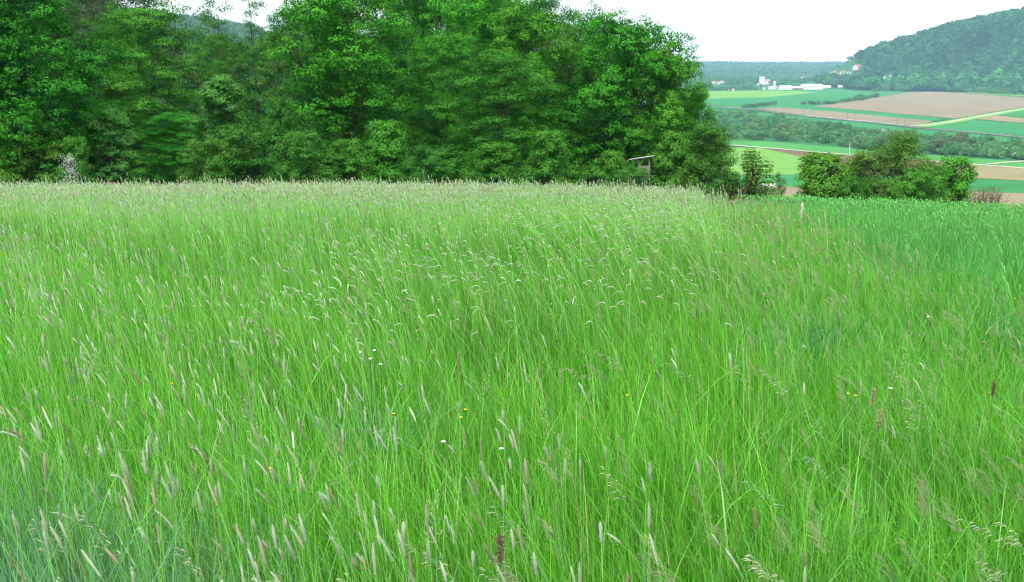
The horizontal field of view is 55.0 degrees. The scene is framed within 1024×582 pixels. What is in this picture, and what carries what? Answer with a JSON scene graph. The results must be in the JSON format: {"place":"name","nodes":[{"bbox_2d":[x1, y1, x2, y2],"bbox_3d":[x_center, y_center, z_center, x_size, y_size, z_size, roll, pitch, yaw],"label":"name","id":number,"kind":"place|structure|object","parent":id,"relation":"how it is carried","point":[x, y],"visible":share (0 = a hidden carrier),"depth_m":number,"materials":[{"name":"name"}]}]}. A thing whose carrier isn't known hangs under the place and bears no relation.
{"place":"outdoors","nodes":[
{"label":"outdoors","id":0,"kind":"place"},
{"bbox_2d":[1,502,1014,581],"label":"broad grass","id":1,"kind":"structure","parent":0,"point":[644,579],"depth_m":2.87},
{"bbox_2d":[0,13,1023,581],"bbox_3d":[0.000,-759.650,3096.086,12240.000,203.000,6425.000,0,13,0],"label":"ground","id":2,"kind":"structure","parent":0,"point":[848,65],"depth_m":11.52,"materials":[{"name":"plant"}]},
{"bbox_2d":[0,112,96,187],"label":"broad shrub","id":3,"kind":"object","parent":2,"relation":"on","point":[50,153],"visible":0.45,"depth_m":43.18,"materials":[{"name":"green plant"}]},
{"bbox_2d":[10,0,87,120],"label":"pine tree","id":4,"kind":"object","parent":2,"relation":"on","point":[74,5],"visible":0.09,"depth_m":63.76,"materials":[{"name":"green plant"}]},
{"bbox_2d":[1,0,109,95],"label":"broadleaf tree","id":5,"kind":"object","parent":2,"relation":"on","point":[79,9],"visible":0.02,"depth_m":74.86,"materials":[{"name":"green plant"}]},
{"bbox_2d":[0,0,136,184],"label":"oak tree","id":6,"kind":"object","parent":2,"relation":"on","point":[15,99],"visible":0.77,"depth_m":43.84,"materials":[{"name":"green plant"}]},
{"bbox_2d":[22,0,123,125],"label":"pine tree","id":7,"kind":"object","parent":2,"relation":"on","point":[96,15],"visible":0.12,"depth_m":60.13,"materials":[{"name":"green plant"}]},
{"bbox_2d":[52,135,104,186],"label":"blossom shrub","id":8,"kind":"object","parent":2,"relation":"on","point":[76,155],"visible":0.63,"depth_m":42.02,"materials":[{"name":"green plant"}]},
{"bbox_2d":[60,53,125,176],"bbox_3d":[-20.533,-7.638,47.556,3.071,7.603,2.837,1,13,3],"label":"maple tree","id":9,"kind":"object","parent":2,"relation":"on","point":[91,159],"visible":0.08,"depth_m":47.09,"materials":[{"name":"green plant"}]},
{"bbox_2d":[56,0,158,112],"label":"pine tree","id":10,"kind":"object","parent":2,"relation":"on","point":[108,2],"visible":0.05,"depth_m":68.39,"materials":[{"name":"green plant"}]},
{"bbox_2d":[80,107,141,185],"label":"bush","id":11,"kind":"object","parent":2,"relation":"on","point":[116,168],"visible":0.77,"depth_m":46.20,"materials":[{"name":"green plant"}]},
{"bbox_2d":[61,0,162,145],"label":"broadleaf tree","id":12,"kind":"object","parent":2,"relation":"on","point":[118,6],"visible":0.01,"depth_m":81.25,"materials":[{"name":"green plant"}]},
{"bbox_2d":[72,4,158,150],"bbox_3d":[-25.948,-12.281,64.638,5.236,13.061,7.243,-7,15,-29],"label":"broadleaf tree","id":13,"kind":"object","parent":2,"relation":"on","point":[108,91],"visible":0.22,"depth_m":63.40,"materials":[{"name":"green plant"}]},
{"bbox_2d":[92,0,192,152],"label":"broadleaf tree","id":14,"kind":"object","parent":2,"relation":"on","point":[148,3],"visible":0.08,"depth_m":84.91,"materials":[{"name":"green plant"}]},
{"bbox_2d":[88,4,200,185],"bbox_3d":[-21.536,-11.127,59.209,7.341,11.923,7.327,5,14,20],"label":"beech tree","id":15,"kind":"object","parent":2,"relation":"on","point":[129,26],"visible":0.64,"depth_m":58.02,"materials":[{"name":"green plant"}]},
{"bbox_2d":[115,125,180,186],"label":"undergrowth shrub","id":16,"kind":"object","parent":2,"relation":"on","point":[140,147],"visible":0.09,"depth_m":65.31,"materials":[{"name":"green plant"}]},
{"bbox_2d":[137,110,201,188],"bbox_3d":[-16.765,-6.648,48.853,3.625,4.614,3.618,-5,14,-21],"label":"hazel bush","id":17,"kind":"object","parent":2,"relation":"on","point":[175,122],"visible":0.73,"depth_m":48.26,"materials":[{"name":"green plant"}]},
{"bbox_2d":[152,0,208,118],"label":"slender tree","id":18,"kind":"object","parent":2,"relation":"on","point":[180,35],"visible":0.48,"depth_m":71.79,"materials":[{"name":"green plant"}]},
{"bbox_2d":[154,23,224,115],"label":"broadleaf tree","id":19,"kind":"object","parent":2,"relation":"on","point":[184,45],"visible":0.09,"depth_m":88.50,"materials":[{"name":"green plant"}]},
{"bbox_2d":[93,7,299,103],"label":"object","id":20,"kind":"object","parent":2,"relation":"on","point":[236,27],"visible":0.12,"depth_m":1465.93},
{"bbox_2d":[166,43,228,117],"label":"ash tree","id":21,"kind":"object","parent":2,"relation":"on","point":[195,68],"visible":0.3,"depth_m":75.86,"materials":[{"name":"green plant"}]},
{"bbox_2d":[175,135,242,185],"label":"olive shrub","id":22,"kind":"object","parent":2,"relation":"on","point":[195,159],"visible":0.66,"depth_m":42.38,"materials":[{"name":"green plant"}]},
{"bbox_2d":[178,0,241,113],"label":"ash tree","id":23,"kind":"object","parent":2,"relation":"on","point":[204,17],"visible":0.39,"depth_m":83.05,"materials":[{"name":"green plant"}]},
{"bbox_2d":[175,26,263,123],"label":"broadleaf tree","id":24,"kind":"object","parent":2,"relation":"on","point":[230,40],"visible":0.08,"depth_m":92.81,"materials":[{"name":"green plant"}]},
{"bbox_2d":[185,72,254,181],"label":"maple tree","id":25,"kind":"object","parent":2,"relation":"on","point":[215,88],"visible":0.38,"depth_m":50.80,"materials":[{"name":"green plant"}]},
{"bbox_2d":[196,96,264,180],"bbox_3d":[-18.447,-9.206,65.330,5.676,7.653,5.263,-6,14,-24],"label":"undergrowth shrub","id":26,"kind":"object","parent":2,"relation":"on","point":[211,119],"visible":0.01,"depth_m":64.50,"materials":[{"name":"green plant"}]},
{"bbox_2d":[210,39,268,123],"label":"ash tree","id":27,"kind":"object","parent":2,"relation":"on","point":[235,52],"visible":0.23,"depth_m":77.81,"materials":[{"name":"green plant"}]},
{"bbox_2d":[195,122,289,185],"bbox_3d":[-12.539,-5.569,44.658,4.099,4.177,4.421,12,17,42],"label":"olive shrub","id":28,"kind":"object","parent":2,"relation":"on","point":[232,138],"visible":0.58,"depth_m":44.45,"materials":[{"name":"green plant"}]},
{"bbox_2d":[235,0,280,127],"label":"slender tree","id":29,"kind":"object","parent":2,"relation":"on","point":[256,73],"visible":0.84,"depth_m":67.86,"materials":[{"name":"green plant"}]},
{"bbox_2d":[224,34,310,173],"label":"broadleaf tree","id":30,"kind":"object","parent":2,"relation":"on","point":[262,111],"visible":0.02,"depth_m":87.02,"materials":[{"name":"green plant"}]},
{"bbox_2d":[244,24,301,152],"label":"ash tree","id":31,"kind":"object","parent":2,"relation":"on","point":[270,70],"visible":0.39,"depth_m":71.97,"materials":[{"name":"green plant"}]},
{"bbox_2d":[255,95,304,184],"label":"bushy sapling","id":32,"kind":"object","parent":2,"relation":"on","point":[278,107],"visible":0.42,"depth_m":51.83,"materials":[{"name":"green plant"}]},
{"bbox_2d":[266,0,323,128],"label":"ash tree","id":33,"kind":"object","parent":2,"relation":"on","point":[281,30],"visible":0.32,"depth_m":79.39,"materials":[{"name":"green plant"}]},
{"bbox_2d":[253,128,342,185],"bbox_3d":[-9.509,-5.571,45.099,4.161,3.856,3.858,-10,16,-38],"label":"olive shrub","id":34,"kind":"object","parent":2,"relation":"on","point":[299,158],"visible":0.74,"depth_m":44.24,"materials":[{"name":"green plant"}]},
{"bbox_2d":[252,0,370,137],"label":"broadleaf tree","id":35,"kind":"object","parent":2,"relation":"on","point":[280,71],"visible":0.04,"depth_m":82.64,"materials":[{"name":"green plant"}]},
{"bbox_2d":[291,114,342,179],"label":"undergrowth shrub","id":36,"kind":"object","parent":2,"relation":"on","point":[321,134],"visible":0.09,"depth_m":66.73,"materials":[{"name":"green plant"}]},
{"bbox_2d":[260,0,421,152],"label":"oak tree","id":37,"kind":"object","parent":2,"relation":"on","point":[334,109],"visible":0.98,"depth_m":53.05,"materials":[{"name":"green plant"}]},
{"bbox_2d":[327,137,386,185],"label":"leafy shrub","id":38,"kind":"object","parent":2,"relation":"on","point":[352,161],"visible":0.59,"depth_m":45.34,"materials":[{"name":"green plant"}]},
{"bbox_2d":[246,349,493,502],"bbox_3d":[-0.657,0.621,4.596,1.209,0.761,1.043,0,13,0],"label":"grass tuft","id":39,"kind":"object","parent":2,"relation":"on","point":[372,431],"visible":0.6,"depth_m":4.55,"materials":[{"name":"green plant"}]},
{"bbox_2d":[308,13,439,173],"bbox_3d":[-8.154,-11.885,65.133,9.158,12.474,8.246,7,15,29],"label":"beech tree","id":40,"kind":"object","parent":2,"relation":"on","point":[404,58],"visible":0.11,"depth_m":64.02,"materials":[{"name":"green plant"}]},
{"bbox_2d":[353,119,421,189],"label":"leafy shrub","id":41,"kind":"object","parent":2,"relation":"on","point":[386,142],"visible":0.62,"depth_m":46.91,"materials":[{"name":"green plant"}]},
{"bbox_2d":[378,0,462,100],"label":"broadleaf tree","id":42,"kind":"object","parent":2,"relation":"on","point":[412,29],"depth_m":77.24,"materials":[{"name":"green plant"}]},
{"bbox_2d":[395,142,457,185],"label":"leafy shrub","id":43,"kind":"object","parent":2,"relation":"on","point":[430,164],"visible":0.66,"depth_m":45.31,"materials":[{"name":"green plant"}]},
{"bbox_2d":[375,0,481,127],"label":"broadleaf tree","id":44,"kind":"object","parent":2,"relation":"on","point":[427,16],"visible":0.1,"depth_m":70.97,"materials":[{"name":"green plant"}]},
{"bbox_2d":[392,23,491,181],"bbox_3d":[-4.704,-10.755,61.006,6.732,11.397,7.656,3,13,14],"label":"broadleaf tree","id":45,"kind":"object","parent":2,"relation":"on","point":[434,115],"visible":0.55,"depth_m":59.52,"materials":[{"name":"green plant"}]},
{"bbox_2d":[390,0,495,105],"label":"broadleaf tree","id":46,"kind":"object","parent":2,"relation":"on","point":[445,19],"visible":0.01,"depth_m":76.56,"materials":[{"name":"green plant"}]},
{"bbox_2d":[411,0,521,139],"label":"broadleaf tree","id":47,"kind":"object","parent":2,"relation":"on","point":[464,18],"visible":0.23,"depth_m":64.52,"materials":[{"name":"green plant"}]},
{"bbox_2d":[0,189,984,581],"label":"meadow grass","id":48,"kind":"structure","parent":2,"relation":"on","point":[636,381],"depth_m":4.78,"materials":[{"name":"plant"}]},
{"bbox_2d":[457,140,534,187],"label":"leafy shrub","id":49,"kind":"object","parent":2,"relation":"on","point":[495,159],"visible":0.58,"depth_m":46.30,"materials":[{"name":"green plant"}]},
{"bbox_2d":[494,533,505,581],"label":"seed stalk","id":50,"kind":"object","parent":2,"relation":"on","point":[499,548],"visible":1,"depth_m":2.32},
{"bbox_2d":[424,43,576,184],"bbox_3d":[-0.877,-8.676,53.103,7.920,9.131,8.796,8,15,33],"label":"beech tree","id":51,"kind":"object","parent":2,"relation":"on","point":[506,65],"visible":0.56,"depth_m":52.27,"materials":[{"name":"green plant"}]},
{"bbox_2d":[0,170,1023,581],"bbox_3d":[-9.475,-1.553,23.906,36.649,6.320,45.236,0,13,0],"label":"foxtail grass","id":52,"kind":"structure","parent":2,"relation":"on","point":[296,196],"depth_m":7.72,"materials":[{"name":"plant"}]},
{"bbox_2d":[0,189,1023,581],"bbox_3d":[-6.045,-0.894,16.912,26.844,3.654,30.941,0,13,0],"label":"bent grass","id":53,"kind":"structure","parent":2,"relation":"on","point":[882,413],"depth_m":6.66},
{"bbox_2d":[455,0,591,179],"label":"broadleaf tree","id":54,"kind":"object","parent":2,"relation":"on","point":[538,32],"visible":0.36,"depth_m":62.91,"materials":[{"name":"green plant"}]},
{"bbox_2d":[488,0,586,115],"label":"broadleaf tree","id":55,"kind":"object","parent":2,"relation":"on","point":[536,5],"visible":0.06,"depth_m":74.19,"materials":[{"name":"green plant"}]},
{"bbox_2d":[512,128,580,188],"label":"leafy shrub","id":56,"kind":"object","parent":2,"relation":"on","point":[550,148],"visible":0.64,"depth_m":49.31,"materials":[{"name":"green plant"}]},
{"bbox_2d":[540,12,594,173],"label":"ash tree","id":57,"kind":"object","parent":2,"relation":"on","point":[569,31],"visible":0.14,"depth_m":67.78,"materials":[{"name":"green plant"}]},
{"bbox_2d":[534,0,628,165],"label":"broadleaf tree","id":58,"kind":"object","parent":2,"relation":"on","point":[581,22],"visible":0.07,"depth_m":71.12,"materials":[{"name":"green plant"}]},
{"bbox_2d":[537,26,649,178],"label":"oak tree","id":59,"kind":"object","parent":2,"relation":"on","point":[600,49],"visible":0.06,"depth_m":69.56,"materials":[{"name":"green plant"}]},
{"bbox_2d":[576,149,631,188],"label":"hazel bush","id":60,"kind":"object","parent":2,"relation":"on","point":[609,161],"visible":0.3,"depth_m":54.40,"materials":[{"name":"green plant"}]},
{"bbox_2d":[572,124,638,185],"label":"undergrowth shrub","id":61,"kind":"object","parent":2,"relation":"on","point":[598,126],"visible":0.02,"depth_m":66.09,"materials":[{"name":"green plant"}]},
{"bbox_2d":[545,7,703,186],"bbox_3d":[7.427,-10.923,65.225,11.423,15.086,12.234,9,16,35],"label":"oak tree","id":62,"kind":"object","parent":2,"relation":"on","point":[634,47],"visible":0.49,"depth_m":63.19,"materials":[{"name":"green plant"}]},
{"bbox_2d":[598,165,661,190],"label":"hazel bush","id":63,"kind":"object","parent":2,"relation":"on","point":[637,175],"visible":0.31,"depth_m":51.75,"materials":[{"name":"green plant"}]},
{"bbox_2d":[627,155,653,186],"bbox_3d":[7.387,-5.856,57.437,1.433,4.311,2.258,0,13,0],"label":"hunting stand","id":64,"kind":"object","parent":2,"relation":"on","point":[648,157],"visible":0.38,"depth_m":56.23,"materials":[{"name":"grey wood"}]},
{"bbox_2d":[609,40,717,196],"bbox_3d":[9.789,-9.587,63.330,7.257,12.738,7.773,1,13,6],"label":"oak tree","id":65,"kind":"object","parent":2,"relation":"on","point":[669,105],"visible":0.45,"depth_m":61.72,"materials":[{"name":"green plant"}]},
{"bbox_2d":[640,130,708,194],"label":"leafy shrub","id":66,"kind":"object","parent":2,"relation":"on","point":[678,172],"visible":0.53,"depth_m":57.16,"materials":[{"name":"green plant"}]},
{"bbox_2d":[662,86,729,199],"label":"broadleaf tree","id":67,"kind":"object","parent":2,"relation":"on","point":[695,115],"visible":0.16,"depth_m":63.57,"materials":[{"name":"green plant"}]},
{"bbox_2d":[668,117,743,206],"bbox_3d":[11.369,-6.809,59.890,5.196,7.441,4.967,7,15,27],"label":"olive shrub","id":68,"kind":"object","parent":2,"relation":"on","point":[702,137],"visible":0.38,"depth_m":59.01,"materials":[{"name":"green plant"}]},
{"bbox_2d":[709,143,740,206],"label":"olive shrub","id":69,"kind":"object","parent":2,"relation":"on","point":[731,162],"visible":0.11,"depth_m":65.27,"materials":[{"name":"green plant"}]},
{"bbox_2d":[725,176,766,204],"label":"shrub","id":70,"kind":"object","parent":2,"relation":"on","point":[751,191],"visible":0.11,"depth_m":61.87,"materials":[{"name":"green plant"}]},
{"bbox_2d":[713,148,780,206],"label":"crooked tree","id":71,"kind":"object","parent":2,"relation":"on","point":[751,167],"visible":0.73,"depth_m":59.88,"materials":[{"name":"green plant"}]},
{"bbox_2d":[648,56,857,85],"bbox_3d":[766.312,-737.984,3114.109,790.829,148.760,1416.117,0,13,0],"label":"village trees","id":72,"kind":"object","parent":2,"relation":"on","point":[784,79],"visible":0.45,"depth_m":2682.63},
{"bbox_2d":[680,60,845,74],"bbox_3d":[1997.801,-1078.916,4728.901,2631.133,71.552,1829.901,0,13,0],"label":"ridge wood","id":73,"kind":"object","parent":2,"relation":"on","point":[750,67],"visible":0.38,"depth_m":4418.88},
{"bbox_2d":[773,172,787,202],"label":"shrub","id":74,"kind":"object","parent":2,"relation":"on","point":[780,188],"visible":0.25,"depth_m":73.92,"materials":[{"name":"green plant"}]},
{"bbox_2d":[542,200,1023,581],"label":"verge grass","id":75,"kind":"structure","parent":2,"relation":"on","point":[1001,444],"depth_m":4.83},
{"bbox_2d":[726,312,866,379],"bbox_3d":[1.962,0.419,6.810,1.077,0.472,0.922,2,13,9],"label":"leafy herb","id":76,"kind":"object","parent":2,"relation":"on","point":[812,341],"visible":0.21,"depth_m":6.84,"materials":[{"name":"green plant"}]},
{"bbox_2d":[787,151,856,202],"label":"rounded bush","id":77,"kind":"object","parent":2,"relation":"on","point":[817,182],"visible":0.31,"depth_m":66.96,"materials":[{"name":"green plant"}]},
{"bbox_2d":[642,110,1020,158],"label":"valley scrub","id":78,"kind":"object","parent":2,"relation":"on","point":[808,123],"visible":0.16,"depth_m":690.47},
{"bbox_2d":[778,301,918,367],"bbox_3d":[2.408,0.328,7.290,0.871,0.514,0.870,-8,15,-30],"label":"leafy herb","id":79,"kind":"object","parent":2,"relation":"on","point":[838,327],"visible":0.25,"depth_m":7.23,"materials":[{"name":"green plant"}]},
{"bbox_2d":[831,176,876,203],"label":"shrub","id":80,"kind":"object","parent":2,"relation":"on","point":[851,187],"visible":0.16,"depth_m":63.66,"materials":[{"name":"green plant"}]},
{"bbox_2d":[838,145,889,196],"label":"rounded bush","id":81,"kind":"object","parent":2,"relation":"on","point":[862,158],"visible":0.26,"depth_m":70.16,"materials":[{"name":"green plant"}]},
{"bbox_2d":[717,200,1023,462],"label":"cereal crop","id":82,"kind":"object","parent":2,"relation":"on","point":[1016,267],"visible":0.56,"depth_m":12.13,"materials":[{"name":"green plant"}]},
{"bbox_2d":[732,192,1023,353],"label":"cereal ears","id":83,"kind":"object","parent":82,"relation":"on","point":[877,204],"visible":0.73,"depth_m":17.45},
{"bbox_2d":[866,387,875,532],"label":"seed stalk","id":84,"kind":"object","parent":2,"relation":"on","point":[872,396],"visible":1,"depth_m":3.62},
{"bbox_2d":[862,409,881,574],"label":"seed stalk","id":85,"kind":"object","parent":2,"relation":"on","point":[879,421],"visible":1,"depth_m":3.35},
{"bbox_2d":[864,178,910,203],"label":"shrub","id":86,"kind":"object","parent":2,"relation":"on","point":[887,190],"visible":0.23,"depth_m":63.73,"materials":[{"name":"green plant"}]},
{"bbox_2d":[863,127,944,198],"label":"tree","id":87,"kind":"object","parent":2,"relation":"on","point":[896,161],"visible":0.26,"depth_m":69.23,"materials":[{"name":"green plant"}]},
{"bbox_2d":[813,6,1023,90],"bbox_3d":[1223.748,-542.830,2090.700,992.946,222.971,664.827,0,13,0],"label":"hillside wood","id":88,"kind":"object","parent":2,"relation":"on","point":[962,71],"visible":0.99,"depth_m":2142.09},
{"bbox_2d":[891,165,946,205],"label":"rounded bush","id":89,"kind":"object","parent":2,"relation":"on","point":[916,181],"visible":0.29,"depth_m":65.49,"materials":[{"name":"green plant"}]},
{"bbox_2d":[903,160,949,203],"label":"rounded bush","id":90,"kind":"object","parent":2,"relation":"on","point":[935,170],"visible":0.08,"depth_m":67.41,"materials":[{"name":"green plant"}]},
{"bbox_2d":[929,136,947,153],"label":"valley bush","id":91,"kind":"object","parent":2,"relation":"on","point":[936,141],"visible":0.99,"depth_m":575.43,"materials":[{"name":"green plant"}]},
{"bbox_2d":[937,154,978,208],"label":"rounded bush","id":92,"kind":"object","parent":2,"relation":"on","point":[957,187],"visible":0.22,"depth_m":71.35,"materials":[{"name":"green plant"}]},
{"bbox_2d":[959,186,1011,205],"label":"twiggy shrub","id":93,"kind":"object","parent":2,"relation":"on","point":[990,198],"visible":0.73,"depth_m":64.14,"materials":[{"name":"brown plant"}]},
{"bbox_2d":[0,327,1023,581],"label":"brome grass","id":94,"kind":"structure","parent":0,"point":[996,573],"depth_m":3.09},
{"bbox_2d":[5,0,1023,64],"label":"sky","id":95,"kind":"structure","parent":0,"point":[725,30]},
{"bbox_2d":[636,91,813,100],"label":"field","id":96,"kind":"structure","parent":0,"point":[734,94],"depth_m":1857.31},
{"bbox_2d":[700,147,830,174],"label":"field","id":97,"kind":"structure","parent":0,"point":[784,163],"depth_m":528.48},
{"bbox_2d":[639,88,945,120],"bbox_3d":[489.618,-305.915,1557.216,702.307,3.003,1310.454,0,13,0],"label":"field","id":98,"kind":"structure","parent":0,"point":[791,101],"depth_m":1478.12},
{"bbox_2d":[757,107,931,124],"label":"field","id":99,"kind":"structure","parent":0,"point":[850,116],"depth_m":1022.33,"materials":[{"name":"soil"}]},
{"bbox_2d":[764,148,959,174],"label":"field","id":100,"kind":"structure","parent":0,"point":[798,153],"depth_m":563.87,"materials":[{"name":"soil"}]},
{"bbox_2d":[705,104,1023,137],"bbox_3d":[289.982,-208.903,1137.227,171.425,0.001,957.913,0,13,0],"label":"railway bed","id":101,"kind":"object","parent":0,"point":[871,122],"visible":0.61,"depth_m":874.83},
{"bbox_2d":[714,174,1023,192],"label":"field","id":102,"kind":"structure","parent":0,"point":[1012,186],"depth_m":429.30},
{"bbox_2d":[723,187,1023,209],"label":"field","id":103,"kind":"structure","parent":0,"point":[1018,198],"depth_m":389.37,"materials":[{"name":"soil"}]},
{"bbox_2d":[726,141,1023,166],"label":"field","id":104,"kind":"structure","parent":0,"point":[783,146],"depth_m":605.11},
{"bbox_2d":[735,145,1023,167],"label":"track","id":105,"kind":"structure","parent":0,"point":[853,154],"depth_m":574.98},
{"bbox_2d":[779,113,1023,141],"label":"field","id":106,"kind":"structure","parent":0,"point":[893,127],"depth_m":823.60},
{"bbox_2d":[818,92,1023,118],"bbox_3d":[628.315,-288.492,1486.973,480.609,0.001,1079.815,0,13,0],"label":"field","id":107,"kind":"structure","parent":0,"point":[946,105],"depth_m":1318.64,"materials":[{"name":"soil"}]},
{"bbox_2d":[915,108,1023,126],"bbox_3d":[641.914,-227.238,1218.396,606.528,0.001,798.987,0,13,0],"label":"road","id":108,"kind":"structure","parent":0,"point":[980,116],"depth_m":962.60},
{"bbox_2d":[930,120,1023,135],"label":"field","id":109,"kind":"structure","parent":0,"point":[1005,128],"depth_m":823.27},
{"bbox_2d":[960,164,1023,180],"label":"field","id":110,"kind":"structure","parent":0,"point":[996,172],"depth_m":473.46,"materials":[{"name":"soil"}]},
{"bbox_2d":[978,115,1023,122],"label":"field","id":111,"kind":"structure","parent":0,"point":[1006,118],"depth_m":964.93,"materials":[{"name":"soil"}]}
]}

